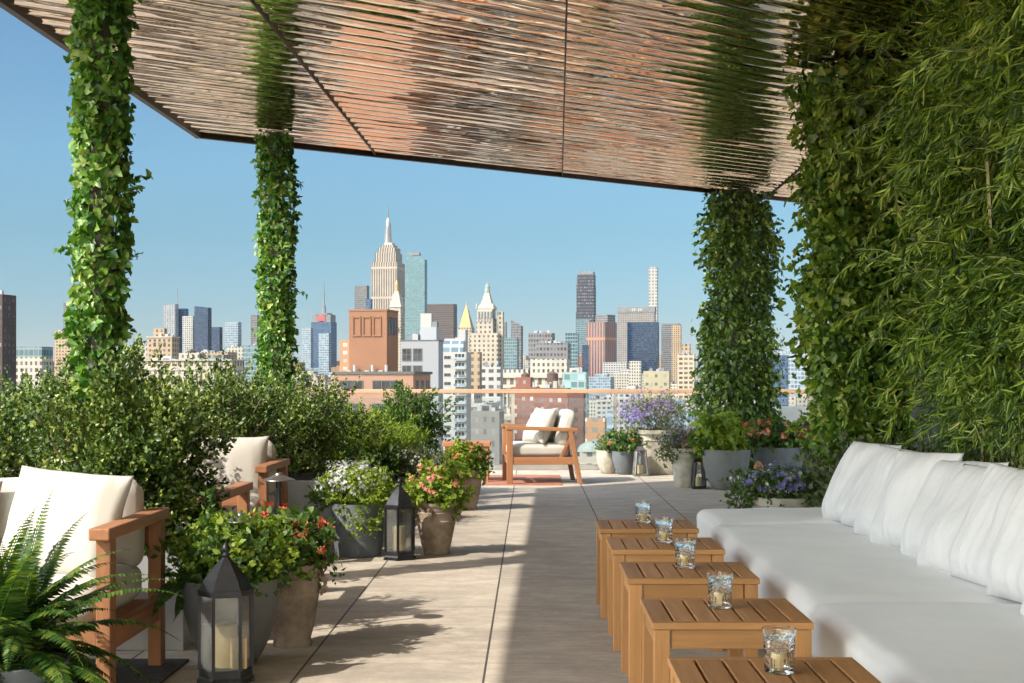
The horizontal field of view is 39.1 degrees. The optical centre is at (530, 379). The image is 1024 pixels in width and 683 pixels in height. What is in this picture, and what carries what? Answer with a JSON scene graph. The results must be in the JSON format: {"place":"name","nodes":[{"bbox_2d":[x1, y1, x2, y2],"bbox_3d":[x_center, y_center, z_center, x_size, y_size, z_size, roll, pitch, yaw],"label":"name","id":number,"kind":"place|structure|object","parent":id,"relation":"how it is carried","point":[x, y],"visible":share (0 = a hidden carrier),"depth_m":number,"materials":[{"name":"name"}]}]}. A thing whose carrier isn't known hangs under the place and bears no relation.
{"place":"outdoors","nodes":[
{"label":"outdoors","id":0,"kind":"place"},
{"bbox_2d":[0,290,15,410],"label":"apartment tower","id":1,"kind":"structure","parent":0,"point":[8,329],"depth_m":622.51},
{"bbox_2d":[16,347,52,391],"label":"building","id":2,"kind":"structure","parent":0,"point":[29,360],"depth_m":700.09,"materials":[{"name":"stone"}]},
{"bbox_2d":[54,330,74,380],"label":"tower","id":3,"kind":"structure","parent":0,"point":[59,354],"depth_m":1400.94,"materials":[{"name":"concrete"}]},
{"bbox_2d":[146,328,179,359],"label":"tan block","id":4,"kind":"structure","parent":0,"point":[170,345],"depth_m":900.82,"materials":[{"name":"concrete"}]},
{"bbox_2d":[163,304,178,336],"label":"glass tower","id":5,"kind":"structure","parent":0,"point":[171,318],"depth_m":2700.41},
{"bbox_2d":[182,316,193,352],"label":"tower","id":6,"kind":"structure","parent":0,"point":[187,333],"depth_m":2300.51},
{"bbox_2d":[139,349,246,385],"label":"classical building","id":7,"kind":"structure","parent":0,"point":[182,361],"depth_m":801.67,"materials":[{"name":"stone"}]},
{"bbox_2d":[194,306,211,351],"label":"glass tower","id":8,"kind":"structure","parent":0,"point":[202,328],"depth_m":2250.72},
{"bbox_2d":[225,322,241,351],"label":"glass tower","id":9,"kind":"structure","parent":0,"point":[233,332],"depth_m":2400.72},
{"bbox_2d":[302,328,312,367],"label":"glass tower","id":10,"kind":"structure","parent":0,"point":[307,346],"depth_m":2600.51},
{"bbox_2d":[311,290,336,367],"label":"spire tower","id":11,"kind":"structure","parent":0,"point":[323,322],"depth_m":3503.96,"materials":[{"name":"blue glass"}]},
{"bbox_2d":[319,333,330,374],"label":"glass tower","id":12,"kind":"structure","parent":0,"point":[324,353],"depth_m":2300.20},
{"bbox_2d":[324,397,404,474],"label":"feathery shrub","id":13,"kind":"object","parent":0,"point":[392,436],"visible":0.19,"depth_m":12.84,"materials":[{"name":"green plant"}]},
{"bbox_2d":[371,208,404,313],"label":"stepped skyscraper","id":14,"kind":"structure","parent":0,"point":[387,268],"depth_m":2899.38,"materials":[{"name":"stone"}]},
{"bbox_2d":[0,7,828,369],"label":"sky","id":15,"kind":"structure","parent":0,"point":[530,236],"materials":[{"name":"blue"}]},
{"bbox_2d":[405,252,426,339],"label":"glass tower","id":16,"kind":"structure","parent":0,"point":[415,286],"depth_m":2000.84,"materials":[{"name":"teal glass"}]},
{"bbox_2d":[400,327,443,456],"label":"grey apartment block","id":17,"kind":"structure","parent":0,"point":[423,352],"depth_m":330.13,"materials":[{"name":"concrete"}]},
{"bbox_2d":[53,353,815,405],"bbox_3d":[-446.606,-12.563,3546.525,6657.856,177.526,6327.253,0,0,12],"label":"city buildings","id":18,"kind":"structure","parent":0,"point":[796,401],"depth_m":1133.80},
{"bbox_2d":[427,304,456,341],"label":"office tower","id":19,"kind":"structure","parent":0,"point":[445,316],"depth_m":2599.16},
{"bbox_2d":[443,330,470,450],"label":"balcony block","id":20,"kind":"structure","parent":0,"point":[456,364],"depth_m":480.28,"materials":[{"name":"concrete"}]},
{"bbox_2d":[471,352,481,388],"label":"building","id":21,"kind":"structure","parent":0,"point":[476,370],"depth_m":639.83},
{"bbox_2d":[470,280,503,369],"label":"lantern tower","id":22,"kind":"structure","parent":0,"point":[487,339],"depth_m":1307.26,"materials":[{"name":"stone"}]},
{"bbox_2d":[471,402,503,463],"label":"building","id":23,"kind":"structure","parent":0,"point":[487,420],"depth_m":380.09,"materials":[{"name":"concrete"}]},
{"bbox_2d":[482,361,502,410],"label":"building","id":24,"kind":"structure","parent":0,"point":[492,377],"depth_m":620.21,"materials":[{"name":"concrete"}]},
{"bbox_2d":[504,338,518,369],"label":"glass building","id":25,"kind":"structure","parent":0,"point":[511,353],"depth_m":1700.11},
{"bbox_2d":[511,372,539,440],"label":"brick building","id":26,"kind":"structure","parent":0,"point":[524,406],"depth_m":560.41,"materials":[{"name":"red brick"}]},
{"bbox_2d":[503,359,569,414],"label":"classical building","id":27,"kind":"structure","parent":0,"point":[539,370],"depth_m":762.06,"materials":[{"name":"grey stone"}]},
{"bbox_2d":[534,371,570,410],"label":"brick building","id":28,"kind":"structure","parent":0,"point":[559,401],"depth_m":520.48,"materials":[{"name":"brick"}]},
{"bbox_2d":[535,340,570,367],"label":"building","id":29,"kind":"structure","parent":0,"point":[544,349],"depth_m":900.45,"materials":[{"name":"concrete"}]},
{"bbox_2d":[562,367,588,417],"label":"glass building","id":30,"kind":"structure","parent":0,"point":[576,378],"depth_m":680.25,"materials":[{"name":"teal glass"}]},
{"bbox_2d":[568,393,585,454],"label":"brick building","id":31,"kind":"structure","parent":0,"point":[577,404],"depth_m":499.93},
{"bbox_2d":[576,269,595,321],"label":"unfinished skyscraper","id":32,"kind":"structure","parent":0,"point":[586,295],"depth_m":3609.81,"materials":[{"name":"glass"}]},
{"bbox_2d":[577,441,601,463],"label":"domed hall","id":33,"kind":"structure","parent":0,"point":[586,451],"depth_m":360.23,"materials":[{"name":"green metal"}]},
{"bbox_2d":[585,418,606,444],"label":"brick building","id":34,"kind":"structure","parent":0,"point":[594,427],"depth_m":430.13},
{"bbox_2d":[586,315,616,376],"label":"striped tower","id":35,"kind":"structure","parent":0,"point":[601,336],"depth_m":2304.30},
{"bbox_2d":[589,374,613,398],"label":"building","id":36,"kind":"structure","parent":0,"point":[601,381],"depth_m":1959.20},
{"bbox_2d":[611,385,642,447],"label":"building","id":37,"kind":"structure","parent":0,"point":[622,397],"depth_m":901.14,"materials":[{"name":"concrete"}]},
{"bbox_2d":[617,306,655,361],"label":"office slab","id":38,"kind":"structure","parent":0,"point":[637,314],"depth_m":3204.69,"materials":[{"name":"concrete"}]},
{"bbox_2d":[627,322,658,373],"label":"glass tower","id":39,"kind":"structure","parent":0,"point":[643,342],"depth_m":2399.86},
{"bbox_2d":[649,267,657,321],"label":"slender tower","id":40,"kind":"structure","parent":0,"point":[653,286],"depth_m":4640.61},
{"bbox_2d":[643,368,670,405],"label":"building","id":41,"kind":"structure","parent":0,"point":[658,377],"depth_m":700.34,"materials":[{"name":"concrete"}]},
{"bbox_2d":[661,323,680,377],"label":"office tower","id":42,"kind":"structure","parent":0,"point":[666,346],"depth_m":2501.61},
{"bbox_2d":[672,325,681,383],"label":"tower","id":43,"kind":"structure","parent":0,"point":[676,339],"depth_m":2300.41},
{"bbox_2d":[677,350,695,405],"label":"apartment tower","id":44,"kind":"structure","parent":0,"point":[686,363],"depth_m":1000.29,"materials":[{"name":"concrete"}]},
{"bbox_2d":[772,351,788,405],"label":"glass tower","id":45,"kind":"structure","parent":0,"point":[785,385],"depth_m":899.72,"materials":[{"name":"glass"}]},
{"bbox_2d":[786,342,804,396],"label":"glass tower","id":46,"kind":"structure","parent":0,"point":[799,376],"depth_m":1300.34,"materials":[{"name":"glass"}]},
{"label":"ground","id":47,"kind":"structure","parent":0,"visible":0},
{"bbox_2d":[346,309,398,371],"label":"brick tower","id":48,"kind":"structure","parent":47,"relation":"on","point":[373,339],"depth_m":262.20,"materials":[{"name":"orange brick"}]},
{"bbox_2d":[332,371,432,461],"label":"brick building","id":49,"kind":"structure","parent":47,"relation":"on","point":[385,380],"depth_m":250.30,"materials":[{"name":"orange brick"}]},
{"bbox_2d":[389,280,404,370],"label":"clock tower","id":50,"kind":"structure","parent":47,"relation":"on","point":[396,303],"depth_m":2103.12,"materials":[{"name":"stone"}]},
{"bbox_3d":[-2.950,0.951,8.250,1.000,0.498,2.700,0,0,0],"label":"planter box","id":51,"kind":"object","parent":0,"visible":0},
{"bbox_2d":[0,356,89,477],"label":"shrub","id":52,"kind":"object","parent":51,"relation":"in","point":[32,448],"visible":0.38,"depth_m":7.26,"materials":[{"name":"green plant"}]},
{"bbox_2d":[0,351,212,477],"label":"shrub","id":53,"kind":"object","parent":51,"relation":"in","point":[9,386],"visible":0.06,"depth_m":8.74,"materials":[{"name":"green plant"}]},
{"bbox_3d":[4.000,38.880,-0.400,16.000,74.640,39.200,0,0,0],"label":"hotel building","id":54,"kind":"object","parent":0,"visible":0},
{"bbox_2d":[79,470,800,682],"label":"terrace floor","id":55,"kind":"structure","parent":54,"relation":"on","point":[504,591],"depth_m":7.77,"materials":[{"name":"tile"}]},
{"bbox_2d":[0,489,180,682],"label":"potted plant","id":56,"kind":"object","parent":55,"relation":"on","point":[35,647],"visible":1,"depth_m":4.67,"materials":[{"name":"plant"}]},
{"bbox_2d":[53,0,152,460],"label":"ivy column","id":57,"kind":"structure","parent":55,"relation":"on","point":[102,87],"depth_m":7.80,"materials":[{"name":"green plant"}]},
{"bbox_2d":[56,534,192,650],"bbox_3d":[-2.080,0.971,6.700,1.080,0.458,0.640,0,0,0],"label":"planter box","id":58,"kind":"object","parent":55,"relation":"on","point":[177,628],"visible":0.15,"depth_m":6.38,"materials":[{"name":"concrete"}]},
{"bbox_2d":[21,333,245,546],"bbox_3d":[-1.928,0.436,6.817,1.064,1.311,1.115,0,0,0],"label":"shrub","id":59,"kind":"object","parent":58,"relation":"in","point":[146,440],"visible":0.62,"depth_m":6.65,"materials":[{"name":"green plant"}]},
{"bbox_2d":[71,659,188,682],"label":"mat","id":60,"kind":"object","parent":55,"relation":"on","point":[166,670],"visible":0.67,"depth_m":5.90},
{"bbox_2d":[0,477,169,682],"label":"armchair","id":61,"kind":"object","parent":60,"relation":"on","point":[136,528],"visible":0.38,"depth_m":5.82,"materials":[{"name":"brown wood"}]},
{"bbox_2d":[0,465,133,577],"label":"pillow","id":62,"kind":"object","parent":61,"relation":"on","point":[76,497],"visible":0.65,"depth_m":5.57,"materials":[{"name":"beige fabric"}]},
{"bbox_2d":[175,482,252,531],"bbox_3d":[-1.940,0.880,7.500,0.818,0.640,0.880,0,0,0],"label":"armchair","id":63,"kind":"object","parent":55,"relation":"on","point":[239,498],"visible":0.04,"depth_m":7.83,"materials":[{"name":"brown wood"}]},
{"bbox_2d":[197,541,254,682],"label":"lantern","id":64,"kind":"object","parent":55,"relation":"on","point":[225,652],"visible":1,"depth_m":5.68,"materials":[{"name":"metal"}]},
{"bbox_2d":[142,486,314,661],"bbox_3d":[-1.278,0.826,6.090,0.597,0.748,0.686,0,0,43],"label":"potted plant","id":65,"kind":"object","parent":55,"relation":"on","point":[259,553],"visible":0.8,"depth_m":6.00,"materials":[{"name":"green plant"}]},
{"bbox_2d":[179,440,289,517],"bbox_3d":[-2.090,0.798,9.500,0.858,0.803,0.880,0,0,0],"label":"armchair","id":66,"kind":"object","parent":55,"relation":"on","point":[272,466],"visible":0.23,"depth_m":9.40,"materials":[{"name":"brown wood"}]},
{"bbox_2d":[192,436,268,493],"bbox_3d":[-2.006,0.588,9.557,0.520,0.440,0.201,0,-15,-6],"label":"pillow","id":67,"kind":"object","parent":66,"relation":"on","point":[243,458],"visible":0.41,"depth_m":9.49,"materials":[{"name":"beige fabric"}]},
{"bbox_2d":[250,129,307,453],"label":"ivy column","id":68,"kind":"structure","parent":55,"relation":"on","point":[274,160],"depth_m":13.21,"materials":[{"name":"green plant"}]},
{"bbox_2d":[252,501,345,648],"bbox_3d":[-1.112,0.877,6.526,0.558,0.647,0.485,0,0,0],"label":"potted plant","id":69,"kind":"object","parent":55,"relation":"on","point":[293,625],"visible":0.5,"depth_m":6.44,"materials":[{"name":"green plant"}]},
{"bbox_2d":[271,460,370,551],"bbox_3d":[-2.075,0.951,11.325,1.350,0.498,2.550,0,0,0],"label":"planter box","id":70,"kind":"object","parent":55,"relation":"on","point":[298,488],"visible":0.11,"depth_m":10.05,"materials":[{"name":"concrete"}]},
{"bbox_2d":[160,346,316,458],"bbox_3d":[-2.333,0.382,10.513,1.440,1.298,1.493,0,0,-27],"label":"shrub","id":71,"kind":"object","parent":70,"relation":"in","point":[257,415],"visible":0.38,"depth_m":10.45,"materials":[{"name":"green plant"}]},
{"bbox_2d":[201,345,395,475],"bbox_3d":[-1.926,0.369,11.755,1.400,1.320,1.837,0,0,33],"label":"shrub","id":72,"kind":"object","parent":70,"relation":"in","point":[314,443],"visible":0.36,"depth_m":11.65,"materials":[{"name":"green plant"}]},
{"bbox_2d":[304,456,408,557],"bbox_3d":[-1.188,0.857,9.845,0.639,0.685,0.576,0,0,42],"label":"potted plant","id":73,"kind":"object","parent":55,"relation":"on","point":[358,513],"visible":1,"depth_m":9.72,"materials":[{"name":"green plant"}]},
{"bbox_2d":[341,438,408,502],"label":"potted plant","id":74,"kind":"object","parent":55,"relation":"on","point":[380,456],"visible":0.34,"depth_m":12.76,"materials":[{"name":"green plant"}]},
{"bbox_2d":[383,477,415,560],"bbox_3d":[-0.880,0.932,9.650,0.222,0.565,0.197,0,0,-29],"label":"lantern","id":75,"kind":"object","parent":55,"relation":"on","point":[400,499],"visible":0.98,"depth_m":9.60,"materials":[{"name":"metal"}]},
{"bbox_2d":[382,440,453,512],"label":"potted plant","id":76,"kind":"object","parent":55,"relation":"on","point":[403,470],"visible":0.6,"depth_m":13.03,"materials":[{"name":"green plant"}]},
{"bbox_2d":[402,458,476,554],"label":"potted plant","id":77,"kind":"object","parent":55,"relation":"on","point":[438,513],"visible":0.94,"depth_m":9.85,"materials":[{"name":"green plant"}]},
{"bbox_2d":[440,436,494,509],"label":"potted plant","id":78,"kind":"object","parent":55,"relation":"on","point":[472,468],"visible":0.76,"depth_m":13.24,"materials":[{"name":"green plant"}]},
{"bbox_2d":[485,475,562,484],"bbox_3d":[-0.095,1.196,17.250,0.910,0.008,1.700,0,0,0],"label":"mat","id":79,"kind":"object","parent":55,"relation":"on","point":[531,480],"visible":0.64,"depth_m":17.08,"materials":[{"name":"fabric"}]},
{"bbox_2d":[501,409,582,483],"bbox_3d":[0.119,0.770,16.920,0.884,0.867,0.815,0,0,-5],"label":"armchair","id":80,"kind":"object","parent":79,"relation":"on","point":[555,450],"visible":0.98,"depth_m":16.58,"materials":[{"name":"brown wood"}]},
{"bbox_2d":[523,407,556,443],"bbox_3d":[0.104,0.531,16.825,0.209,0.460,0.500,27,-12,-25],"label":"pillow","id":81,"kind":"object","parent":80,"relation":"on","point":[539,417],"visible":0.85,"depth_m":16.67,"materials":[{"name":"beige fabric"}]},
{"bbox_2d":[298,389,812,469],"bbox_3d":[1.995,0.661,19.200,11.210,1.078,0.120,0,0,0],"label":"terrace railing","id":82,"kind":"object","parent":55,"relation":"on","point":[551,467],"visible":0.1,"depth_m":19.16,"materials":[{"name":"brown wood"}]},
{"bbox_2d":[592,431,615,473],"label":"potted plant","id":83,"kind":"object","parent":55,"relation":"on","point":[605,462],"visible":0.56,"depth_m":18.39,"materials":[{"name":"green plant"}]},
{"bbox_2d":[600,424,647,474],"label":"potted plant","id":84,"kind":"object","parent":55,"relation":"on","point":[622,456],"visible":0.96,"depth_m":18.19,"materials":[{"name":"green plant"}]},
{"bbox_2d":[595,520,698,617],"bbox_3d":[0.595,0.975,7.490,0.500,0.450,0.500,0,0,0],"label":"side table","id":85,"kind":"object","parent":55,"relation":"on","point":[605,529],"visible":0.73,"depth_m":7.25,"materials":[{"name":"brown wood"}]},
{"bbox_2d":[612,384,695,474],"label":"potted plant","id":86,"kind":"object","parent":55,"relation":"on","point":[655,467],"visible":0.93,"depth_m":18.17,"materials":[{"name":"purple plant"}]},
{"bbox_2d":[606,537,724,650],"bbox_3d":[0.608,0.975,6.610,0.500,0.450,0.500,0,0,0],"label":"side table","id":87,"kind":"object","parent":55,"relation":"on","point":[643,549],"visible":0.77,"depth_m":6.37,"materials":[{"name":"brown wood"}]},
{"bbox_2d":[654,517,672,543],"bbox_3d":[0.612,0.693,6.630,0.087,0.114,0.087,0,0,-30],"label":"votive glass","id":88,"kind":"object","parent":87,"relation":"on","point":[663,528],"visible":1,"depth_m":6.60,"materials":[{"name":"clear glass"}]},
{"bbox_2d":[647,421,697,487],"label":"potted plant","id":89,"kind":"object","parent":55,"relation":"on","point":[683,458],"visible":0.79,"depth_m":15.98,"materials":[{"name":"green plant"}]},
{"bbox_2d":[620,562,759,682],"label":"side table","id":90,"kind":"object","parent":55,"relation":"on","point":[663,579],"visible":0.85,"depth_m":5.45,"materials":[{"name":"brown wood"}]},
{"bbox_2d":[674,538,695,568],"bbox_3d":[0.614,0.693,5.740,0.087,0.114,0.087,0,0,10],"label":"votive glass","id":91,"kind":"object","parent":90,"relation":"on","point":[685,553],"visible":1,"depth_m":5.71,"materials":[{"name":"clear glass"}]},
{"bbox_2d":[687,409,752,489],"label":"potted plant","id":92,"kind":"object","parent":55,"relation":"on","point":[718,442],"visible":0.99,"depth_m":15.61,"materials":[{"name":"green plant"}]},
{"bbox_2d":[640,598,813,682],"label":"side table","id":93,"kind":"object","parent":55,"relation":"on","point":[698,623],"visible":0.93,"depth_m":4.47,"materials":[{"name":"brown wood"}]},
{"bbox_2d":[707,571,732,608],"bbox_3d":[0.622,0.693,4.740,0.087,0.114,0.087,0,0,-40],"label":"votive glass","id":94,"kind":"object","parent":93,"relation":"on","point":[719,590],"visible":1,"depth_m":4.71,"materials":[{"name":"clear glass"}]},
{"bbox_2d":[678,186,796,480],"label":"ivy column","id":95,"kind":"structure","parent":55,"relation":"on","point":[738,317],"depth_m":17.03,"materials":[{"name":"green plant"}]},
{"bbox_2d":[717,458,820,508],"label":"potted plant","id":96,"kind":"object","parent":55,"relation":"on","point":[753,483],"visible":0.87,"depth_m":10.37,"materials":[{"name":"purple plant"}]},
{"bbox_2d":[668,657,880,682],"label":"side table","id":97,"kind":"object","parent":55,"relation":"on","point":[751,670],"visible":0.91,"depth_m":3.72,"materials":[{"name":"brown wood"}]},
{"bbox_2d":[762,625,795,674],"bbox_3d":[0.636,0.693,3.690,0.087,0.114,0.087,0,0,0],"label":"votive glass","id":98,"kind":"object","parent":97,"relation":"on","point":[779,650],"visible":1,"depth_m":3.66,"materials":[{"name":"clear glass"}]},
{"bbox_2d":[740,410,814,485],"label":"potted plant","id":99,"kind":"object","parent":55,"relation":"on","point":[782,448],"visible":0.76,"depth_m":16.20,"materials":[{"name":"green plant"}]},
{"bbox_2d":[790,424,916,507],"bbox_3d":[2.381,0.841,10.180,1.068,1.070,1.115,0,0,0],"label":"shrub","id":100,"kind":"object","parent":55,"relation":"on","point":[821,480],"visible":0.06,"depth_m":10.19,"materials":[{"name":"green plant"}]},
{"bbox_2d":[776,55,936,498],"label":"ivy column","id":101,"kind":"structure","parent":55,"relation":"on","point":[840,220],"depth_m":10.33,"materials":[{"name":"green plant"}]},
{"bbox_2d":[697,507,1023,682],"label":"sofa","id":102,"kind":"object","parent":55,"relation":"on","point":[882,613],"visible":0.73,"depth_m":5.20,"materials":[{"name":"fabric"}]},
{"bbox_2d":[822,441,901,521],"bbox_3d":[1.806,0.566,7.852,0.203,0.480,0.580,24,-5,-12],"label":"pillow","id":103,"kind":"object","parent":102,"relation":"on","point":[853,461],"visible":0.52,"depth_m":7.89,"materials":[{"name":"fabric"}]},
{"bbox_2d":[841,445,887,526],"bbox_3d":[1.834,0.571,7.475,0.204,0.480,0.580,28,-4,-12],"label":"pillow","id":104,"kind":"object","parent":102,"relation":"on","point":[848,515],"visible":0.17,"depth_m":7.59,"materials":[{"name":"fabric"}]},
{"bbox_2d":[854,446,926,536],"bbox_3d":[1.785,0.564,7.015,0.208,0.480,0.580,22,-3,-12],"label":"pillow","id":105,"kind":"object","parent":102,"relation":"on","point":[869,502],"visible":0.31,"depth_m":7.09,"materials":[{"name":"fabric"}]},
{"bbox_2d":[870,450,963,546],"bbox_3d":[1.781,0.557,6.685,0.213,0.480,0.580,20,-6,-13],"label":"pillow","id":106,"kind":"object","parent":102,"relation":"on","point":[907,476],"visible":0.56,"depth_m":6.65,"materials":[{"name":"fabric"}]},
{"bbox_2d":[917,464,986,572],"bbox_3d":[1.797,0.570,5.784,0.206,0.480,0.580,27,-6,-13],"label":"pillow","id":107,"kind":"object","parent":102,"relation":"on","point":[944,524],"visible":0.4,"depth_m":5.85,"materials":[{"name":"fabric"}]},
{"bbox_2d":[900,460,1008,556],"bbox_3d":[1.825,0.568,6.231,0.202,0.480,0.580,25,-7,-11],"label":"pillow","id":108,"kind":"object","parent":102,"relation":"on","point":[937,482],"visible":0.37,"depth_m":6.32,"materials":[{"name":"fabric"}]},
{"bbox_2d":[949,462,1023,586],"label":"pillow","id":109,"kind":"object","parent":102,"relation":"on","point":[983,520],"visible":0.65,"depth_m":5.46,"materials":[{"name":"fabric"}]},
{"bbox_2d":[986,479,1023,602],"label":"pillow","id":110,"kind":"object","parent":102,"relation":"on","point":[1005,572],"visible":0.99,"depth_m":5.07,"materials":[{"name":"fabric"}]},
{"bbox_2d":[819,0,1023,469],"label":"bamboo hedge","id":111,"kind":"object","parent":55,"relation":"on","point":[975,275],"visible":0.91,"depth_m":7.45,"materials":[{"name":"plant"}]},
{"bbox_2d":[884,45,1023,462],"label":"terrace wall","id":112,"kind":"structure","parent":55,"relation":"on","point":[914,412],"depth_m":11.66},
{"bbox_2d":[0,0,1015,202],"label":"canopy","id":113,"kind":"object","parent":112,"relation":"on","point":[682,95],"visible":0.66,"depth_m":10.87,"materials":[{"name":"brown wood"}]},
{"bbox_3d":[-2.125,0.991,15.100,1.550,0.418,2.400,0,0,0],"label":"planter box","id":114,"kind":"object","parent":55,"relation":"on","visible":0},
{"bbox_2d":[354,403,431,467],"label":"feathery shrub","id":115,"kind":"object","parent":114,"relation":"in","point":[408,438],"visible":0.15,"depth_m":13.60,"materials":[{"name":"green plant"}]},
{"bbox_2d":[349,379,462,471],"bbox_3d":[-1.304,0.554,15.010,1.170,1.135,1.234,0,0,0],"label":"shrub","id":116,"kind":"object","parent":114,"relation":"in","point":[412,405],"visible":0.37,"depth_m":14.86,"materials":[{"name":"green plant"}]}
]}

